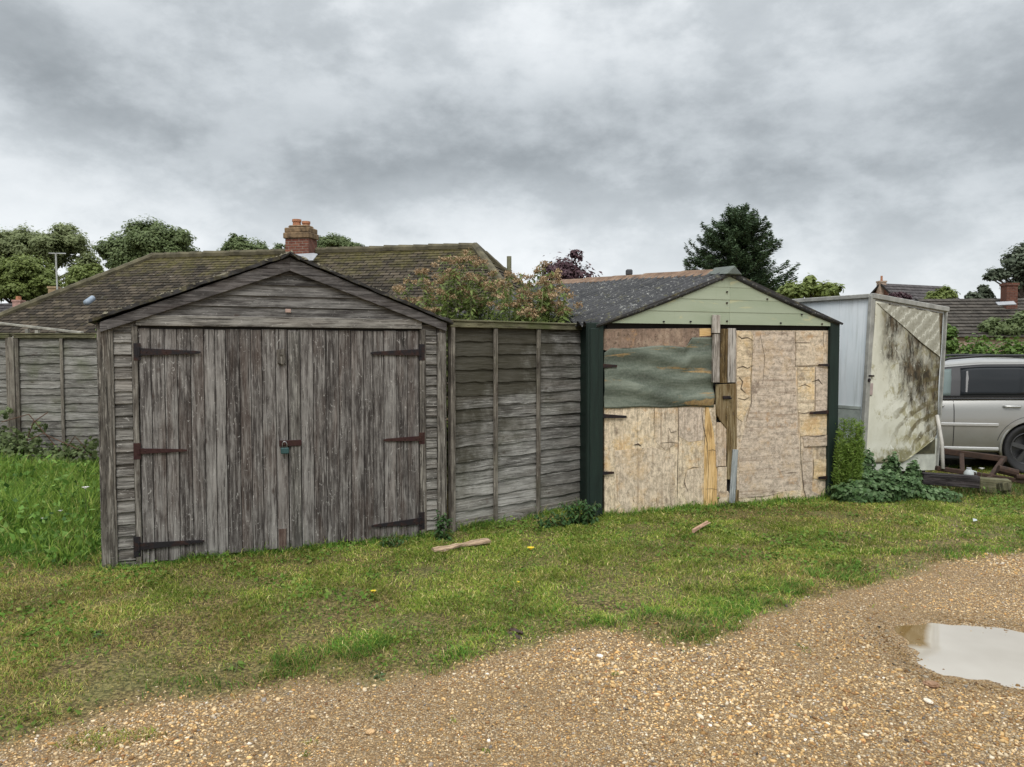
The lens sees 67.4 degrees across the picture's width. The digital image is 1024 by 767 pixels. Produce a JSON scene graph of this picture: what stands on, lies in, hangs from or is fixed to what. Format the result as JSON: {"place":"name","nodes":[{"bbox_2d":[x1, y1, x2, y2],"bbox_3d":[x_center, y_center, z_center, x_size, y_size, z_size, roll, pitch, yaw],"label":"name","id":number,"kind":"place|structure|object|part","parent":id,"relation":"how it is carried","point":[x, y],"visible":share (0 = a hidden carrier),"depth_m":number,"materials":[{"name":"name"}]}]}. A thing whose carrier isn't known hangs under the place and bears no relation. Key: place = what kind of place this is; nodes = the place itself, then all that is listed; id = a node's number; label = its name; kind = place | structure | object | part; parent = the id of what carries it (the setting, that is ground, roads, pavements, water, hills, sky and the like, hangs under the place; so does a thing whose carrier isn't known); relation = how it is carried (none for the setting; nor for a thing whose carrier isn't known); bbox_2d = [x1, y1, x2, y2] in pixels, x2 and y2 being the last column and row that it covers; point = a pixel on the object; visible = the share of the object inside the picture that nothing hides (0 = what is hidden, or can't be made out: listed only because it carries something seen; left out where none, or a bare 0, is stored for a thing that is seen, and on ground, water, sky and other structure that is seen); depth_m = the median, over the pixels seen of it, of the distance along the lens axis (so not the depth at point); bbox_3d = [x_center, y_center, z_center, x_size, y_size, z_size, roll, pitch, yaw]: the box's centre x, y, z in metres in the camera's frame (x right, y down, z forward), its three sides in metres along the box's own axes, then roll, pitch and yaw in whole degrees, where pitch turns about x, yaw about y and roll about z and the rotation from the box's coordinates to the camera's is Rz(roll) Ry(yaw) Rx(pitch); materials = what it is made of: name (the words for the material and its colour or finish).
{"place":"outdoors","nodes":[
{"label":"outdoors","id":0,"kind":"place"},
{"bbox_2d":[0,296,25,311],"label":"brown roof house","id":1,"kind":"structure","parent":0,"point":[16,302],"depth_m":51.55,"materials":[{"name":"brick"}]},
{"bbox_2d":[0,446,100,570],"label":"rank grass","id":2,"kind":"structure","parent":0,"point":[35,496],"depth_m":7.09,"materials":[{"name":"green plant"}]},
{"bbox_2d":[47,286,60,292],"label":"aerial house","id":3,"kind":"structure","parent":0,"point":[51,288],"depth_m":45.08,"materials":[{"name":"brick"}]},
{"bbox_2d":[48,253,65,289],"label":"tv aerial","id":4,"kind":"object","parent":3,"relation":"attached to","point":[56,267],"visible":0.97,"depth_m":44.92,"materials":[{"name":"metal"}]},
{"bbox_2d":[0,419,1023,766],"bbox_3d":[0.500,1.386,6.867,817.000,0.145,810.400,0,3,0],"label":"ground","id":5,"kind":"structure","parent":0,"point":[362,739],"depth_m":3.88,"materials":[{"name":"beige gravel"}]},
{"bbox_2d":[0,333,12,445],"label":"timber fence","id":6,"kind":"object","parent":5,"relation":"on","point":[4,381],"visible":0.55,"depth_m":10.40,"materials":[{"name":"wood"}]},
{"bbox_2d":[8,337,16,444],"bbox_3d":[-6.754,0.335,10.430,0.070,1.920,0.090,0,3,0],"label":"fence post","id":7,"kind":"object","parent":5,"relation":"on","point":[11,347],"visible":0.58,"depth_m":10.37,"materials":[{"name":"grey wood"}]},
{"bbox_2d":[0,251,62,302],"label":"broadleaf tree","id":8,"kind":"object","parent":5,"relation":"on","point":[26,278],"visible":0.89,"depth_m":52.99,"materials":[{"name":"green plant"}]},
{"bbox_2d":[0,322,83,332],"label":"white pergola","id":9,"kind":"object","parent":5,"relation":"on","point":[36,327],"visible":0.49,"depth_m":11.97,"materials":[{"name":"paint"}]},
{"bbox_2d":[0,406,98,466],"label":"weeds","id":10,"kind":"object","parent":5,"relation":"on","point":[11,448],"visible":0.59,"depth_m":10.06,"materials":[{"name":"green plant"}]},
{"bbox_2d":[2,412,91,458],"bbox_3d":[-6.078,0.742,10.057,1.244,0.742,0.084,0,3,0],"label":"bramble cane","id":11,"kind":"object","parent":10,"relation":"attached to","point":[44,433],"visible":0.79,"depth_m":10.03,"materials":[{"name":"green plant"}]},
{"bbox_2d":[0,222,102,283],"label":"broadleaf tree","id":12,"kind":"object","parent":5,"relation":"on","point":[64,238],"visible":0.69,"depth_m":58.72,"materials":[{"name":"green plant"}]},
{"bbox_2d":[12,333,140,463],"bbox_3d":[-5.834,0.281,10.431,1.790,1.928,0.102,0,3,0],"label":"timber fence","id":13,"kind":"object","parent":5,"relation":"on","point":[56,376],"visible":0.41,"depth_m":10.41,"materials":[{"name":"grey wood"}]},
{"bbox_2d":[62,262,104,287],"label":"broadleaf tree","id":14,"kind":"object","parent":5,"relation":"on","point":[79,272],"visible":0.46,"depth_m":51.18,"materials":[{"name":"green plant"}]},
{"bbox_2d":[90,628,106,639],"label":"dock plant","id":15,"kind":"object","parent":5,"relation":"on","point":[97,632],"visible":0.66,"depth_m":4.41,"materials":[{"name":"green plant"}]},
{"bbox_2d":[91,215,199,268],"bbox_3d":[-18.934,-4.363,39.802,5.527,8.792,3.709,0,3,0],"label":"broadleaf tree","id":16,"kind":"object","parent":5,"relation":"on","point":[139,239],"visible":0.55,"depth_m":38.77,"materials":[{"name":"green plant"}]},
{"bbox_2d":[221,661,244,672],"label":"dock plant","id":17,"kind":"object","parent":5,"relation":"on","point":[237,664],"visible":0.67,"depth_m":3.97,"materials":[{"name":"green plant"}]},
{"bbox_2d":[217,233,269,250],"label":"broadleaf tree","id":18,"kind":"object","parent":5,"relation":"on","point":[236,242],"visible":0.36,"depth_m":53.83,"materials":[{"name":"green plant"}]},
{"bbox_2d":[0,219,524,418],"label":"bungalow","id":19,"kind":"object","parent":5,"relation":"on","point":[76,306],"visible":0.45,"depth_m":22.11,"materials":[{"name":"tile"}]},
{"bbox_2d":[88,250,453,568],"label":"wooden garage","id":20,"kind":"structure","parent":5,"relation":"on","point":[299,401],"depth_m":6.18,"materials":[{"name":"wood"}]},
{"bbox_2d":[133,328,288,562],"bbox_3d":[-2.351,0.473,6.031,1.144,1.804,0.082,-1,3,-24],"label":"door","id":21,"kind":"structure","parent":20,"relation":"in","point":[257,519],"depth_m":6.02,"materials":[{"name":"grey wood"}]},
{"bbox_2d":[279,330,424,550],"bbox_3d":[-1.326,0.479,6.473,1.231,1.853,0.110,-1,3,-24],"label":"door","id":22,"kind":"structure","parent":20,"relation":"in","point":[368,408],"depth_m":6.47,"materials":[{"name":"grey wood"}]},
{"bbox_2d":[272,232,364,248],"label":"broadleaf tree","id":23,"kind":"object","parent":5,"relation":"on","point":[335,240],"visible":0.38,"depth_m":56.90,"materials":[{"name":"green plant"}]},
{"bbox_2d":[366,729,374,734],"bbox_3d":[-0.609,1.498,3.304,0.032,0.021,0.044,10,3,44],"label":"stone","id":24,"kind":"object","parent":5,"relation":"on","point":[370,731],"visible":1,"depth_m":3.29,"materials":[{"name":"beige stone"}]},
{"bbox_2d":[370,669,384,680],"bbox_3d":[-0.676,1.497,3.893,0.091,0.083,0.137,-1,3,-24],"label":"plantain","id":25,"kind":"object","parent":5,"relation":"on","point":[378,675],"visible":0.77,"depth_m":3.88,"materials":[{"name":"green plant"}]},
{"bbox_2d":[378,533,407,547],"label":"weed clump","id":26,"kind":"object","parent":5,"relation":"on","point":[392,542],"visible":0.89,"depth_m":6.42,"materials":[{"name":"green plant"}]},
{"bbox_2d":[433,510,454,540],"bbox_3d":[-0.594,1.235,6.621,0.198,0.302,0.152,1,3,14],"label":"nettle","id":27,"kind":"object","parent":5,"relation":"on","point":[439,528],"visible":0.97,"depth_m":6.61,"materials":[{"name":"green plant"}]},
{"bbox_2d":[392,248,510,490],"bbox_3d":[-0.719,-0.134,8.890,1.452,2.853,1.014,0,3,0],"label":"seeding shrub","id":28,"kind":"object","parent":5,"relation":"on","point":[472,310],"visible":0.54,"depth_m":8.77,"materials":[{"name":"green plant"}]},
{"bbox_2d":[495,515,512,528],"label":"weed clump","id":29,"kind":"object","parent":5,"relation":"on","point":[507,523],"visible":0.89,"depth_m":7.07,"materials":[{"name":"green plant"}]},
{"bbox_2d":[0,464,1023,756],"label":"grass","id":30,"kind":"structure","parent":5,"relation":"on","point":[98,574],"depth_m":5.40,"materials":[{"name":"green plant"}]},
{"bbox_2d":[431,538,490,551],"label":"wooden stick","id":31,"kind":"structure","parent":30,"relation":"on","point":[468,543],"depth_m":6.30,"materials":[{"name":"beige wood"}]},
{"bbox_2d":[692,521,710,532],"bbox_3d":[1.703,1.287,6.885,0.051,0.040,0.369,2,3,34],"label":"splinter","id":32,"kind":"object","parent":30,"relation":"on","point":[698,527],"visible":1,"depth_m":6.87,"materials":[{"name":"beige wood"}]},
{"bbox_2d":[0,525,1023,766],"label":"gravel","id":33,"kind":"structure","parent":5,"relation":"on","point":[945,752],"depth_m":3.54,"materials":[{"name":"beige gravel"}]},
{"bbox_2d":[447,319,581,531],"bbox_3d":[0.094,0.389,7.453,1.761,1.973,0.102,-2,3,-40],"label":"timber fence","id":34,"kind":"object","parent":5,"relation":"on","point":[514,399],"visible":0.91,"depth_m":7.36,"materials":[{"name":"grey wood"}]},
{"bbox_2d":[507,627,523,639],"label":"dead leaf","id":35,"kind":"object","parent":5,"relation":"on","point":[511,629],"visible":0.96,"depth_m":4.40,"materials":[{"name":"plant"}]},
{"bbox_2d":[487,260,582,322],"bbox_3d":[0.247,-0.011,8.300,1.128,2.659,0.962,1,3,23],"label":"seeding shrub","id":36,"kind":"object","parent":5,"relation":"on","point":[546,294],"visible":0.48,"depth_m":8.17,"materials":[{"name":"green plant"}]},
{"bbox_2d":[533,511,570,528],"bbox_3d":[0.371,1.272,7.068,0.397,0.207,0.203,-1,3,-19],"label":"weed clump","id":37,"kind":"object","parent":5,"relation":"on","point":[557,517],"visible":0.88,"depth_m":7.05,"materials":[{"name":"green plant"}]},
{"bbox_2d":[534,249,602,279],"bbox_3d":[1.949,-2.063,26.989,2.185,5.275,2.164,-1,3,-20],"label":"purple tree","id":38,"kind":"object","parent":5,"relation":"on","point":[565,266],"visible":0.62,"depth_m":26.52,"materials":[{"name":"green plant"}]},
{"bbox_2d":[558,498,601,524],"bbox_3d":[0.642,1.221,7.223,0.439,0.316,0.238,0,3,0],"label":"weed clump","id":39,"kind":"object","parent":5,"relation":"on","point":[576,517],"visible":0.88,"depth_m":7.19,"materials":[{"name":"green plant"}]},
{"bbox_2d":[626,269,632,274],"bbox_3d":[2.154,-0.535,14.190,0.120,3.131,0.100,0,3,0],"label":"chimney pot","id":40,"kind":"object","parent":5,"relation":"on","point":[629,271],"visible":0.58,"depth_m":14.07,"materials":[{"name":"grey metal"}]},
{"bbox_2d":[457,266,842,515],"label":"patched garage","id":41,"kind":"structure","parent":5,"relation":"on","point":[712,385],"depth_m":7.95,"materials":[{"name":"green paint"}]},
{"bbox_2d":[603,315,738,513],"bbox_3d":[1.642,0.340,7.767,1.651,2.073,0.094,-1,3,-21],"label":"door","id":42,"kind":"structure","parent":41,"relation":"in","point":[666,439],"depth_m":7.77,"materials":[{"name":"beige wood"}]},
{"bbox_2d":[735,330,828,501],"bbox_3d":[2.952,0.372,8.291,1.301,1.898,0.048,-1,3,-21],"label":"door","id":43,"kind":"structure","parent":41,"relation":"in","point":[781,382],"depth_m":8.27,"materials":[{"name":"beige wood"}]},
{"bbox_2d":[682,203,800,290],"bbox_3d":[8.825,-3.279,29.862,4.486,7.446,4.342,0,3,0],"label":"conifer tree","id":44,"kind":"object","parent":5,"relation":"on","point":[736,241],"visible":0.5,"depth_m":29.15,"materials":[{"name":"green plant"}]},
{"bbox_2d":[775,274,845,298],"bbox_3d":[7.730,-0.995,19.956,1.804,3.749,0.978,0,3,0],"label":"garden shrub","id":45,"kind":"object","parent":5,"relation":"on","point":[809,286],"visible":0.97,"depth_m":19.70,"materials":[{"name":"green plant"}]},
{"bbox_2d":[829,418,866,491],"bbox_3d":[3.680,0.831,8.464,0.396,0.932,0.371,0,3,0],"label":"feathery plant","id":46,"kind":"object","parent":5,"relation":"on","point":[848,456],"visible":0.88,"depth_m":8.37,"materials":[{"name":"green plant"}]},
{"bbox_2d":[792,293,949,473],"bbox_3d":[4.410,0.122,9.985,1.523,2.354,1.639,2,1,-29],"label":"shed","id":47,"kind":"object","parent":5,"relation":"on","point":[892,350],"visible":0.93,"depth_m":9.26,"materials":[{"name":"metal"}]},
{"bbox_2d":[827,448,962,503],"bbox_3d":[4.136,1.013,8.565,1.498,0.555,0.906,0,3,0],"label":"bramble","id":48,"kind":"object","parent":5,"relation":"on","point":[888,480],"visible":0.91,"depth_m":8.34,"materials":[{"name":"green plant"}]},
{"bbox_2d":[888,291,912,299],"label":"garden shrub","id":49,"kind":"object","parent":5,"relation":"on","point":[899,294],"visible":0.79,"depth_m":49.57,"materials":[{"name":"purple plant"}]},
{"bbox_2d":[870,276,959,299],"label":"gabled house","id":50,"kind":"structure","parent":5,"relation":"on","point":[882,287],"depth_m":60.02,"materials":[{"name":"grey tile"}]},
{"bbox_2d":[923,698,932,703],"bbox_3d":[1.945,1.484,3.591,0.035,0.019,0.065,6,-3,-1],"label":"stone","id":51,"kind":"object","parent":5,"relation":"on","point":[927,700],"visible":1,"depth_m":3.58,"materials":[{"name":"white stone"}]},
{"bbox_2d":[922,680,939,687],"bbox_3d":[2.055,1.475,3.765,0.078,0.038,0.057,-5,-8,43],"label":"stone","id":52,"kind":"object","parent":5,"relation":"on","point":[931,684],"visible":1,"depth_m":3.75,"materials":[{"name":"brown stone"}]},
{"bbox_2d":[924,284,960,298],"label":"garden shrub","id":53,"kind":"object","parent":5,"relation":"on","point":[945,292],"visible":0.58,"depth_m":43.44,"materials":[{"name":"green plant"}]},
{"bbox_2d":[875,476,1023,503],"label":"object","id":54,"kind":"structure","parent":5,"relation":"on","point":[965,491],"depth_m":8.62,"materials":[{"name":"green plant"}]},
{"bbox_2d":[922,472,979,487],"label":"timber beam","id":55,"kind":"structure","parent":54,"relation":"on","point":[952,480],"depth_m":8.65,"materials":[{"name":"grey wood"}]},
{"bbox_2d":[964,467,976,474],"bbox_3d":[5.269,1.038,8.826,0.132,0.140,0.103,1,3,30],"label":"plastic jug","id":56,"kind":"object","parent":54,"relation":"on","point":[968,471],"visible":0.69,"depth_m":8.81,"materials":[{"name":"white plastic"}]},
{"bbox_2d":[894,623,1023,688],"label":"puddle","id":57,"kind":"object","parent":5,"relation":"on","point":[994,654],"visible":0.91,"depth_m":4.25,"materials":[{"name":"liquid"}]},
{"bbox_2d":[914,283,1023,351],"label":"ribbed roof house","id":58,"kind":"structure","parent":5,"relation":"on","point":[966,317],"depth_m":34.46,"materials":[{"name":"tile"}]},
{"bbox_2d":[935,448,1023,483],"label":"rusty drawbar","id":59,"kind":"object","parent":5,"relation":"on","point":[999,468],"visible":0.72,"depth_m":9.28,"materials":[{"name":"brown metal"}]},
{"bbox_2d":[935,415,944,468],"bbox_3d":[5.222,0.710,9.348,0.064,0.645,0.264,0,3,10],"label":"leaning pole","id":60,"kind":"object","parent":59,"relation":"on","point":[941,441],"visible":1,"depth_m":9.33,"materials":[{"name":"plastic"}]},
{"bbox_2d":[964,284,995,298],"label":"garden shrub","id":61,"kind":"object","parent":5,"relation":"on","point":[984,291],"visible":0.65,"depth_m":43.60,"materials":[{"name":"green plant"}]},
{"bbox_2d":[939,354,1023,472],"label":"parked car","id":62,"kind":"object","parent":5,"relation":"on","point":[983,404],"visible":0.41,"depth_m":10.90,"materials":[{"name":"silver metal"}]},
{"bbox_3d":[5.937,-0.005,11.090,0.810,0.417,0.183,0,3,10],"label":"window","id":63,"kind":"part","parent":62,"relation":"part of","materials":[{"name":"teal glass"}]},
{"bbox_3d":[6.730,-0.026,10.980,2.670,0.504,0.248,0,3,10],"label":"window frame","id":64,"kind":"part","parent":62,"relation":"part of","materials":[{"name":"black plastic"}]},
{"bbox_3d":[6.864,-0.036,10.931,0.950,0.413,0.198,0,3,10],"label":"window","id":65,"kind":"part","parent":62,"relation":"part of","materials":[{"name":"black glass"}]},
{"bbox_2d":[945,329,1023,358],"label":"hedge","id":66,"kind":"object","parent":5,"relation":"on","point":[980,347],"visible":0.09,"depth_m":18.41,"materials":[{"name":"green plant"}]},
{"bbox_2d":[977,477,1011,494],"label":"concrete block","id":67,"kind":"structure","parent":5,"relation":"on","point":[1003,484],"depth_m":8.69,"materials":[{"name":"grey concrete"}]},
{"bbox_2d":[981,242,1023,297],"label":"pine tree","id":68,"kind":"object","parent":5,"relation":"on","point":[1012,263],"visible":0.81,"depth_m":41.59,"materials":[{"name":"green plant"}]},
{"bbox_2d":[0,0,1023,302],"label":"sky","id":69,"kind":"structure","parent":0,"point":[875,138],"materials":[{"name":"grey"}]},
{"bbox_2d":[945,324,958,354],"bbox_3d":[9.627,-0.156,17.012,0.460,2.341,0.497,-1,3,-27],"label":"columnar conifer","id":70,"kind":"object","parent":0,"point":[952,345],"visible":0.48,"depth_m":16.83,"materials":[{"name":"green plant"}]}
]}

